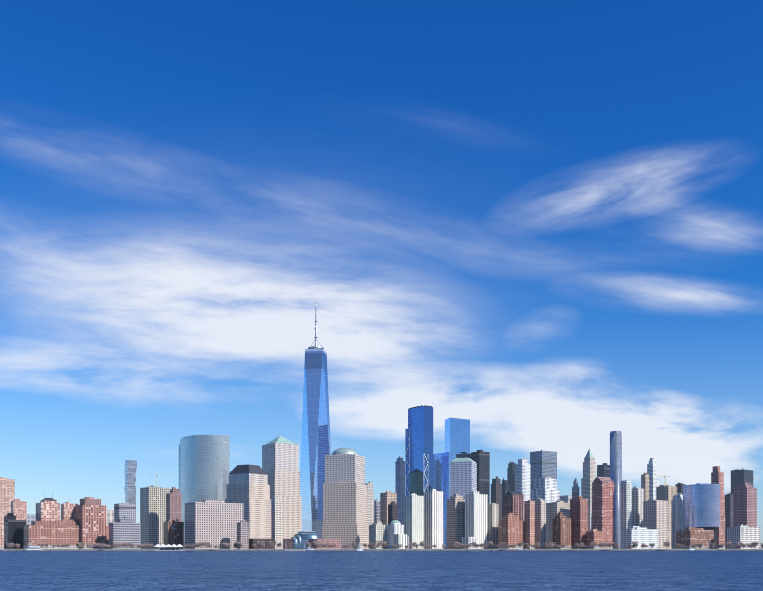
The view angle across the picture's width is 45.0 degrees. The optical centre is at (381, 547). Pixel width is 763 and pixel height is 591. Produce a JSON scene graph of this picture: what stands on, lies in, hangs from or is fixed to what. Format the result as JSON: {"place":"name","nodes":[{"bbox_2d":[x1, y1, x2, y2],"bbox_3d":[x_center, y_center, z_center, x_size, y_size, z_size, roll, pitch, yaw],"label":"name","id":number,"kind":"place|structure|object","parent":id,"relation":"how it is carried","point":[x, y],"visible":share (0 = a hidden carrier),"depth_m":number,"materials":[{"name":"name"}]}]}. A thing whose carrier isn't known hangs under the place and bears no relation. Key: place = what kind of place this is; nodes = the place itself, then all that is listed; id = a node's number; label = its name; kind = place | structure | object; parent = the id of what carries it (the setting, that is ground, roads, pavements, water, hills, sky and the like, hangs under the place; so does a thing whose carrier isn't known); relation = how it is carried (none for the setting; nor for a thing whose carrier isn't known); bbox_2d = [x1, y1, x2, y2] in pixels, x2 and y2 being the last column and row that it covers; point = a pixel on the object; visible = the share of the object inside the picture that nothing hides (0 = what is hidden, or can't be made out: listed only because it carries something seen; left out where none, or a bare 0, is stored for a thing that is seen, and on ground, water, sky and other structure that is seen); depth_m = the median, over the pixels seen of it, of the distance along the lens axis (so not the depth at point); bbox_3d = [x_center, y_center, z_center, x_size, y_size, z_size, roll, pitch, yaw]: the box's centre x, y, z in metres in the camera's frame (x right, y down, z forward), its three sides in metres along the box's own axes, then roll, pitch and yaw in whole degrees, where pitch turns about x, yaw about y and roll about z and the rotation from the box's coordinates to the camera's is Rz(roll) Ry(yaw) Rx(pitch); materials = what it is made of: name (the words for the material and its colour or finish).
{"place":"outdoors","nodes":[
{"label":"outdoors","id":0,"kind":"place"},
{"bbox_2d":[0,551,762,590],"bbox_3d":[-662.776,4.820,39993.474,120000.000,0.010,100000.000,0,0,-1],"label":"water","id":1,"kind":"structure","parent":0,"point":[381,570],"depth_m":190.60,"materials":[{"name":"blue liquid"}]},
{"bbox_2d":[23,545,41,550],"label":"ferry","id":2,"kind":"object","parent":1,"relation":"on","point":[34,548],"visible":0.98,"depth_m":1367.62,"materials":[{"name":"white paint"}]},
{"bbox_2d":[154,543,184,550],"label":"ferry terminal","id":3,"kind":"object","parent":1,"relation":"in","point":[167,548],"visible":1,"depth_m":1427.85,"materials":[{"name":"white paint"}]},
{"bbox_2d":[357,543,362,550],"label":"sailboat","id":4,"kind":"object","parent":1,"relation":"on","point":[359,548],"visible":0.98,"depth_m":1246.16,"materials":[{"name":"white paint"}]},
{"bbox_2d":[0,548,762,550],"bbox_3d":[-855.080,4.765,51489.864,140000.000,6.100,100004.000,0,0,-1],"label":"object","id":5,"kind":"structure","parent":0,"point":[396,549],"depth_m":1495.98,"materials":[{"name":"grey concrete"}]},
{"bbox_2d":[0,477,14,548],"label":"apartment building","id":6,"kind":"structure","parent":5,"relation":"on","point":[7,491],"depth_m":1998.41,"materials":[{"name":"brown brick"}]},
{"bbox_2d":[4,513,25,548],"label":"building","id":7,"kind":"structure","parent":5,"relation":"on","point":[13,530],"depth_m":1648.18,"materials":[{"name":"glass"}]},
{"bbox_2d":[11,499,26,524],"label":"apartment building","id":8,"kind":"structure","parent":5,"relation":"on","point":[19,508],"depth_m":1794.60,"materials":[{"name":"pink"}]},
{"bbox_2d":[27,514,35,524],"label":"building","id":9,"kind":"structure","parent":5,"relation":"on","point":[30,517],"depth_m":2800.26,"materials":[{"name":"grey"}]},
{"bbox_2d":[36,491,59,520],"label":"apartment building","id":10,"kind":"structure","parent":5,"relation":"on","point":[47,509],"depth_m":1600.89,"materials":[{"name":"brown brick"}]},
{"bbox_2d":[24,520,108,548],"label":"apartment building","id":11,"kind":"structure","parent":5,"relation":"on","point":[61,532],"depth_m":1575.35,"materials":[{"name":"brick"}]},
{"bbox_2d":[61,502,77,519],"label":"apartment building","id":12,"kind":"structure","parent":5,"relation":"on","point":[67,510],"depth_m":1615.84,"materials":[{"name":"brown brick"}]},
{"bbox_2d":[75,497,105,548],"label":"apartment building","id":13,"kind":"structure","parent":5,"relation":"on","point":[90,514],"depth_m":1603.89,"materials":[{"name":"red brick"}]},
{"bbox_2d":[106,510,113,525],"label":"building","id":14,"kind":"structure","parent":5,"relation":"on","point":[109,516],"depth_m":2793.70,"materials":[{"name":"concrete"}]},
{"bbox_2d":[109,510,140,548],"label":"grey slab","id":15,"kind":"structure","parent":5,"relation":"on","point":[124,529],"depth_m":1585.83,"materials":[{"name":"grey"}]},
{"bbox_2d":[114,503,135,522],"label":"office building","id":16,"kind":"structure","parent":5,"relation":"on","point":[120,509],"depth_m":1801.72,"materials":[{"name":"grey"}]},
{"bbox_2d":[124,460,136,503],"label":"skyscraper","id":17,"kind":"structure","parent":5,"relation":"on","point":[130,480],"depth_m":2595.01,"materials":[{"name":"grey glass"}]},
{"bbox_2d":[140,485,170,548],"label":"high-rise building","id":18,"kind":"structure","parent":5,"relation":"on","point":[152,509],"depth_m":1903.61,"materials":[{"name":"stone"}]},
{"bbox_2d":[163,519,183,548],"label":"building","id":19,"kind":"structure","parent":5,"relation":"on","point":[173,531],"depth_m":1601.37,"materials":[{"name":"glass"}]},
{"bbox_2d":[166,487,181,521],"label":"high-rise building","id":20,"kind":"structure","parent":5,"relation":"on","point":[174,504],"depth_m":1850.24,"materials":[{"name":"purple brick"}]},
{"bbox_2d":[179,435,229,548],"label":"skyscraper","id":21,"kind":"structure","parent":5,"relation":"on","point":[204,466],"depth_m":2026.41,"materials":[{"name":"blue glass"}]},
{"bbox_2d":[184,500,243,548],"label":"office building","id":22,"kind":"structure","parent":5,"relation":"on","point":[214,522],"depth_m":1575.66,"materials":[{"name":"concrete"}]},
{"bbox_2d":[237,520,248,548],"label":"building","id":23,"kind":"structure","parent":5,"relation":"on","point":[242,531],"depth_m":1554.26,"materials":[{"name":"white concrete"}]},
{"bbox_2d":[225,464,270,538],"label":"skyscraper","id":24,"kind":"structure","parent":5,"relation":"on","point":[248,486],"depth_m":1768.83,"materials":[{"name":"stone"}]},
{"bbox_2d":[248,538,292,548],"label":"low building","id":25,"kind":"structure","parent":5,"relation":"on","point":[267,542],"depth_m":1569.87,"materials":[{"name":"grey"}]},
{"bbox_2d":[269,541,276,546],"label":"tree","id":26,"kind":"object","parent":5,"relation":"on","point":[272,543],"visible":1,"depth_m":1526.51,"materials":[{"name":"brown plant"}]},
{"bbox_2d":[271,494,282,548],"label":"building","id":27,"kind":"structure","parent":5,"relation":"on","point":[276,519],"depth_m":1581.40,"materials":[{"name":"stone"}]},
{"bbox_2d":[262,436,301,538],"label":"skyscraper","id":28,"kind":"structure","parent":5,"relation":"on","point":[280,461],"depth_m":2049.27,"materials":[{"name":"stone"}]},
{"bbox_2d":[291,531,317,548],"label":"glass atrium building","id":29,"kind":"structure","parent":5,"relation":"on","point":[299,538],"depth_m":1601.98,"materials":[{"name":"teal glass"}]},
{"bbox_2d":[300,308,330,538],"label":"skyscraper","id":30,"kind":"structure","parent":5,"relation":"on","point":[315,444],"depth_m":2314.90,"materials":[{"name":"blue glass"}]},
{"bbox_2d":[309,539,340,548],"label":"building","id":31,"kind":"structure","parent":5,"relation":"on","point":[334,541],"depth_m":1573.22,"materials":[{"name":"brown brick"}]},
{"bbox_2d":[322,448,368,548],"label":"skyscraper","id":32,"kind":"structure","parent":5,"relation":"on","point":[344,503],"depth_m":1813.43,"materials":[{"name":"stone"}]},
{"bbox_2d":[365,482,373,524],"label":"high-rise building","id":33,"kind":"structure","parent":5,"relation":"on","point":[370,506],"depth_m":2003.22,"materials":[{"name":"beige stone"}]},
{"bbox_2d":[374,499,379,521],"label":"building","id":34,"kind":"structure","parent":5,"relation":"on","point":[376,508],"depth_m":2503.16,"materials":[{"name":"grey"}]},
{"bbox_2d":[369,516,386,548],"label":"building","id":35,"kind":"structure","parent":5,"relation":"on","point":[377,530],"depth_m":1566.86,"materials":[{"name":"beige stone"}]},
{"bbox_2d":[0,540,762,550],"bbox_3d":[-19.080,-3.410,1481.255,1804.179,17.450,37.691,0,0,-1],"label":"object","id":36,"kind":"object","parent":5,"relation":"on","point":[389,550],"visible":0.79,"depth_m":1491.80,"materials":[{"name":"grey concrete"}]},
{"bbox_2d":[380,541,386,548],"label":"esplanade tree","id":37,"kind":"object","parent":5,"relation":"on","point":[384,543],"visible":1,"depth_m":1517.21,"materials":[{"name":"brown plant"}]},
{"bbox_2d":[380,490,396,524],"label":"tan building","id":38,"kind":"structure","parent":5,"relation":"on","point":[387,498],"depth_m":1907.34,"materials":[{"name":"brick"}]},
{"bbox_2d":[388,501,397,524],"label":"high-rise building","id":39,"kind":"structure","parent":5,"relation":"on","point":[392,510],"depth_m":1754.63,"materials":[{"name":"grey"}]},
{"bbox_2d":[387,520,403,548],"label":"domed pavilion","id":40,"kind":"structure","parent":5,"relation":"on","point":[394,527],"depth_m":1562.19,"materials":[{"name":"white stone"}]},
{"bbox_2d":[395,456,404,524],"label":"skyscraper","id":41,"kind":"structure","parent":5,"relation":"on","point":[400,477],"depth_m":2305.58,"materials":[{"name":"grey glass"}]},
{"bbox_2d":[395,534,406,548],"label":"building","id":42,"kind":"structure","parent":5,"relation":"on","point":[401,539],"depth_m":1549.95,"materials":[{"name":"white concrete"}]},
{"bbox_2d":[404,493,423,548],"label":"apartment tower","id":43,"kind":"structure","parent":5,"relation":"on","point":[414,517],"depth_m":1567.51,"materials":[{"name":"grey"}]},
{"bbox_2d":[409,469,422,495],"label":"skyscraper","id":44,"kind":"structure","parent":5,"relation":"on","point":[416,481],"depth_m":2058.67,"materials":[{"name":"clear glass"}]},
{"bbox_2d":[405,400,433,495],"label":"skyscraper","id":45,"kind":"structure","parent":5,"relation":"on","point":[419,454],"depth_m":2216.64,"materials":[{"name":"blue glass"}]},
{"bbox_2d":[419,541,425,546],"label":"esplanade tree","id":46,"kind":"object","parent":5,"relation":"on","point":[423,544],"visible":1,"depth_m":1528.51,"materials":[{"name":"brown plant"}]},
{"bbox_2d":[423,489,442,548],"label":"apartment tower","id":47,"kind":"structure","parent":5,"relation":"on","point":[433,516],"depth_m":1584.02,"materials":[{"name":"grey"}]},
{"bbox_2d":[434,418,470,548],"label":"skyscraper","id":48,"kind":"structure","parent":5,"relation":"on","point":[457,437],"depth_m":2272.73,"materials":[{"name":"blue glass"}]},
{"bbox_2d":[447,494,464,548],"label":"high-rise building","id":49,"kind":"structure","parent":5,"relation":"on","point":[455,517],"depth_m":1609.23,"materials":[{"name":"stone"}]},
{"bbox_2d":[450,458,476,498],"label":"office building","id":50,"kind":"structure","parent":5,"relation":"on","point":[463,477],"depth_m":1912.32,"materials":[{"name":"grey stone"}]},
{"bbox_2d":[462,537,476,548],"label":"building","id":51,"kind":"structure","parent":5,"relation":"on","point":[467,540],"depth_m":1552.71,"materials":[{"name":"white stone"}]},
{"bbox_2d":[465,491,487,548],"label":"apartment tower","id":52,"kind":"structure","parent":5,"relation":"on","point":[476,513],"depth_m":1586.04,"materials":[{"name":"grey"}]},
{"bbox_2d":[471,450,489,503],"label":"skyscraper","id":53,"kind":"structure","parent":5,"relation":"on","point":[481,458],"depth_m":2262.37,"materials":[{"name":"glass"}]},
{"bbox_2d":[488,503,497,548],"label":"cream block","id":54,"kind":"structure","parent":5,"relation":"on","point":[493,522],"depth_m":1607.06,"materials":[{"name":"stone"}]},
{"bbox_2d":[491,476,501,548],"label":"skyscraper","id":55,"kind":"structure","parent":5,"relation":"on","point":[496,491],"depth_m":2109.50,"materials":[{"name":"grey"}]},
{"bbox_2d":[502,478,508,515],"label":"skyscraper","id":56,"kind":"structure","parent":5,"relation":"on","point":[505,487],"depth_m":2158.34,"materials":[{"name":"metal"}]},
{"bbox_2d":[507,461,515,491],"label":"skyscraper","id":57,"kind":"structure","parent":5,"relation":"on","point":[511,475],"depth_m":2510.55,"materials":[{"name":"metal"}]},
{"bbox_2d":[499,513,524,548],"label":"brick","id":58,"kind":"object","parent":5,"relation":"on","point":[511,529],"visible":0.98,"depth_m":1574.31,"materials":[{"name":"brick"}]},
{"bbox_2d":[504,491,523,520],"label":"high-rise building","id":59,"kind":"structure","parent":5,"relation":"on","point":[513,502],"depth_m":1711.79,"materials":[{"name":"brown"}]},
{"bbox_2d":[516,457,530,500],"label":"white tower","id":60,"kind":"structure","parent":5,"relation":"on","point":[523,476],"depth_m":2465.05,"materials":[{"name":"stone"}]},
{"bbox_2d":[524,500,534,548],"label":"high-rise building","id":61,"kind":"structure","parent":5,"relation":"on","point":[529,512],"depth_m":1578.18,"materials":[{"name":"brown"}]},
{"bbox_2d":[534,494,545,548],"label":"building","id":62,"kind":"structure","parent":5,"relation":"on","point":[540,520],"depth_m":1593.06,"materials":[{"name":"beige stone"}]},
{"bbox_2d":[530,450,556,489],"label":"skyscraper","id":63,"kind":"structure","parent":5,"relation":"on","point":[543,464],"depth_m":2574.36,"materials":[{"name":"grey"}]},
{"bbox_2d":[531,477,559,502],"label":"office building","id":64,"kind":"structure","parent":5,"relation":"on","point":[546,489],"depth_m":2224.52,"materials":[{"name":"stone"}]},
{"bbox_2d":[546,500,569,548],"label":"high-rise building","id":65,"kind":"structure","parent":5,"relation":"on","point":[553,509],"depth_m":1819.53,"materials":[{"name":"concrete"}]},
{"bbox_2d":[552,512,570,548],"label":"high-rise building","id":66,"kind":"structure","parent":5,"relation":"on","point":[561,529],"depth_m":1572.57,"materials":[{"name":"brick"}]},
{"bbox_2d":[560,495,571,502],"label":"building","id":67,"kind":"structure","parent":5,"relation":"on","point":[565,498],"depth_m":2717.05,"materials":[{"name":"stone"}]},
{"bbox_2d":[572,478,578,498],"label":"skyscraper","id":68,"kind":"structure","parent":5,"relation":"on","point":[575,489],"depth_m":2464.21,"materials":[{"name":"grey"}]},
{"bbox_2d":[570,496,587,548],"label":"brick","id":69,"kind":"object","parent":5,"relation":"on","point":[579,514],"visible":1,"depth_m":1582.18,"materials":[{"name":"brick"}]},
{"bbox_2d":[581,445,595,530],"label":"skyscraper","id":70,"kind":"structure","parent":5,"relation":"on","point":[589,471],"depth_m":2522.63,"materials":[{"name":"stone"}]},
{"bbox_2d":[590,541,597,548],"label":"esplanade tree","id":71,"kind":"object","parent":5,"relation":"on","point":[593,543],"visible":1,"depth_m":1519.23,"materials":[{"name":"brown plant"}]},
{"bbox_2d":[586,528,602,548],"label":"apartment building","id":72,"kind":"structure","parent":5,"relation":"on","point":[595,535],"depth_m":1567.26,"materials":[{"name":"brick"}]},
{"bbox_2d":[592,477,613,548],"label":"high-rise building","id":73,"kind":"structure","parent":5,"relation":"on","point":[603,504],"depth_m":1766.60,"materials":[{"name":"brick"}]},
{"bbox_2d":[597,463,609,476],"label":"building","id":74,"kind":"structure","parent":5,"relation":"on","point":[603,470],"depth_m":2417.54,"materials":[{"name":"glass"}]},
{"bbox_2d":[610,431,621,548],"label":"skyscraper","id":75,"kind":"structure","parent":5,"relation":"on","point":[616,457],"depth_m":1861.18,"materials":[{"name":"blue glass"}]},
{"bbox_2d":[620,480,631,548],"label":"white tower","id":76,"kind":"structure","parent":5,"relation":"on","point":[625,504],"depth_m":1762.91,"materials":[{"name":"stone"}]},
{"bbox_2d":[632,486,643,526],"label":"building","id":77,"kind":"structure","parent":5,"relation":"on","point":[637,504],"depth_m":1792.24,"materials":[{"name":"stone"}]},
{"bbox_2d":[621,526,658,548],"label":"building","id":78,"kind":"structure","parent":5,"relation":"on","point":[643,535],"depth_m":1577.49,"materials":[{"name":"stone"}]},
{"bbox_2d":[641,469,648,500],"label":"skyscraper","id":79,"kind":"structure","parent":5,"relation":"on","point":[645,481],"depth_m":2264.23,"materials":[{"name":"brick"}]},
{"bbox_2d":[647,458,657,499],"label":"skyscraper","id":80,"kind":"structure","parent":5,"relation":"on","point":[652,472],"depth_m":2420.50,"materials":[{"name":"white stone"}]},
{"bbox_2d":[643,499,667,548],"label":"high-rise building","id":81,"kind":"structure","parent":5,"relation":"on","point":[655,514],"depth_m":1739.44,"materials":[{"name":"beige concrete"}]},
{"bbox_2d":[656,484,676,548],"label":"high-rise building","id":82,"kind":"structure","parent":5,"relation":"on","point":[667,492],"depth_m":1964.84,"materials":[{"name":"beige concrete"}]},
{"bbox_2d":[671,493,684,548],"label":"high-rise building","id":83,"kind":"structure","parent":5,"relation":"on","point":[677,512],"depth_m":1776.28,"materials":[{"name":"glass"}]},
{"bbox_2d":[675,483,685,494],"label":"building","id":84,"kind":"structure","parent":5,"relation":"on","point":[679,486],"depth_m":2215.07,"materials":[{"name":"metal"}]},
{"bbox_2d":[676,527,713,548],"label":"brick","id":85,"kind":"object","parent":5,"relation":"on","point":[687,537],"visible":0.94,"depth_m":1579.82,"materials":[{"name":"brown brick"}]},
{"bbox_2d":[683,483,719,548],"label":"office building","id":86,"kind":"structure","parent":5,"relation":"on","point":[701,505],"depth_m":1720.93,"materials":[{"name":"blue glass"}]},
{"bbox_2d":[711,466,724,548],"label":"high-rise building","id":87,"kind":"structure","parent":5,"relation":"on","point":[717,476],"depth_m":1868.56,"materials":[{"name":"brick"}]},
{"bbox_2d":[725,492,732,548],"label":"building","id":88,"kind":"structure","parent":5,"relation":"on","point":[729,510],"depth_m":2168.61,"materials":[{"name":"grey"}]},
{"bbox_2d":[731,468,752,493],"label":"dark tower","id":89,"kind":"structure","parent":5,"relation":"on","point":[739,477],"depth_m":2431.57,"materials":[{"name":"glass"}]},
{"bbox_2d":[727,525,759,548],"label":"building","id":90,"kind":"structure","parent":5,"relation":"on","point":[744,534],"depth_m":1577.47,"materials":[{"name":"stone"}]},
{"bbox_2d":[733,481,756,526],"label":"high-rise building","id":91,"kind":"structure","parent":5,"relation":"on","point":[744,503],"depth_m":1924.59,"materials":[{"name":"brick"}]},
{"bbox_2d":[0,0,762,547],"label":"sky","id":92,"kind":"structure","parent":0,"point":[538,224],"materials":[{"name":"blue"}]}
]}

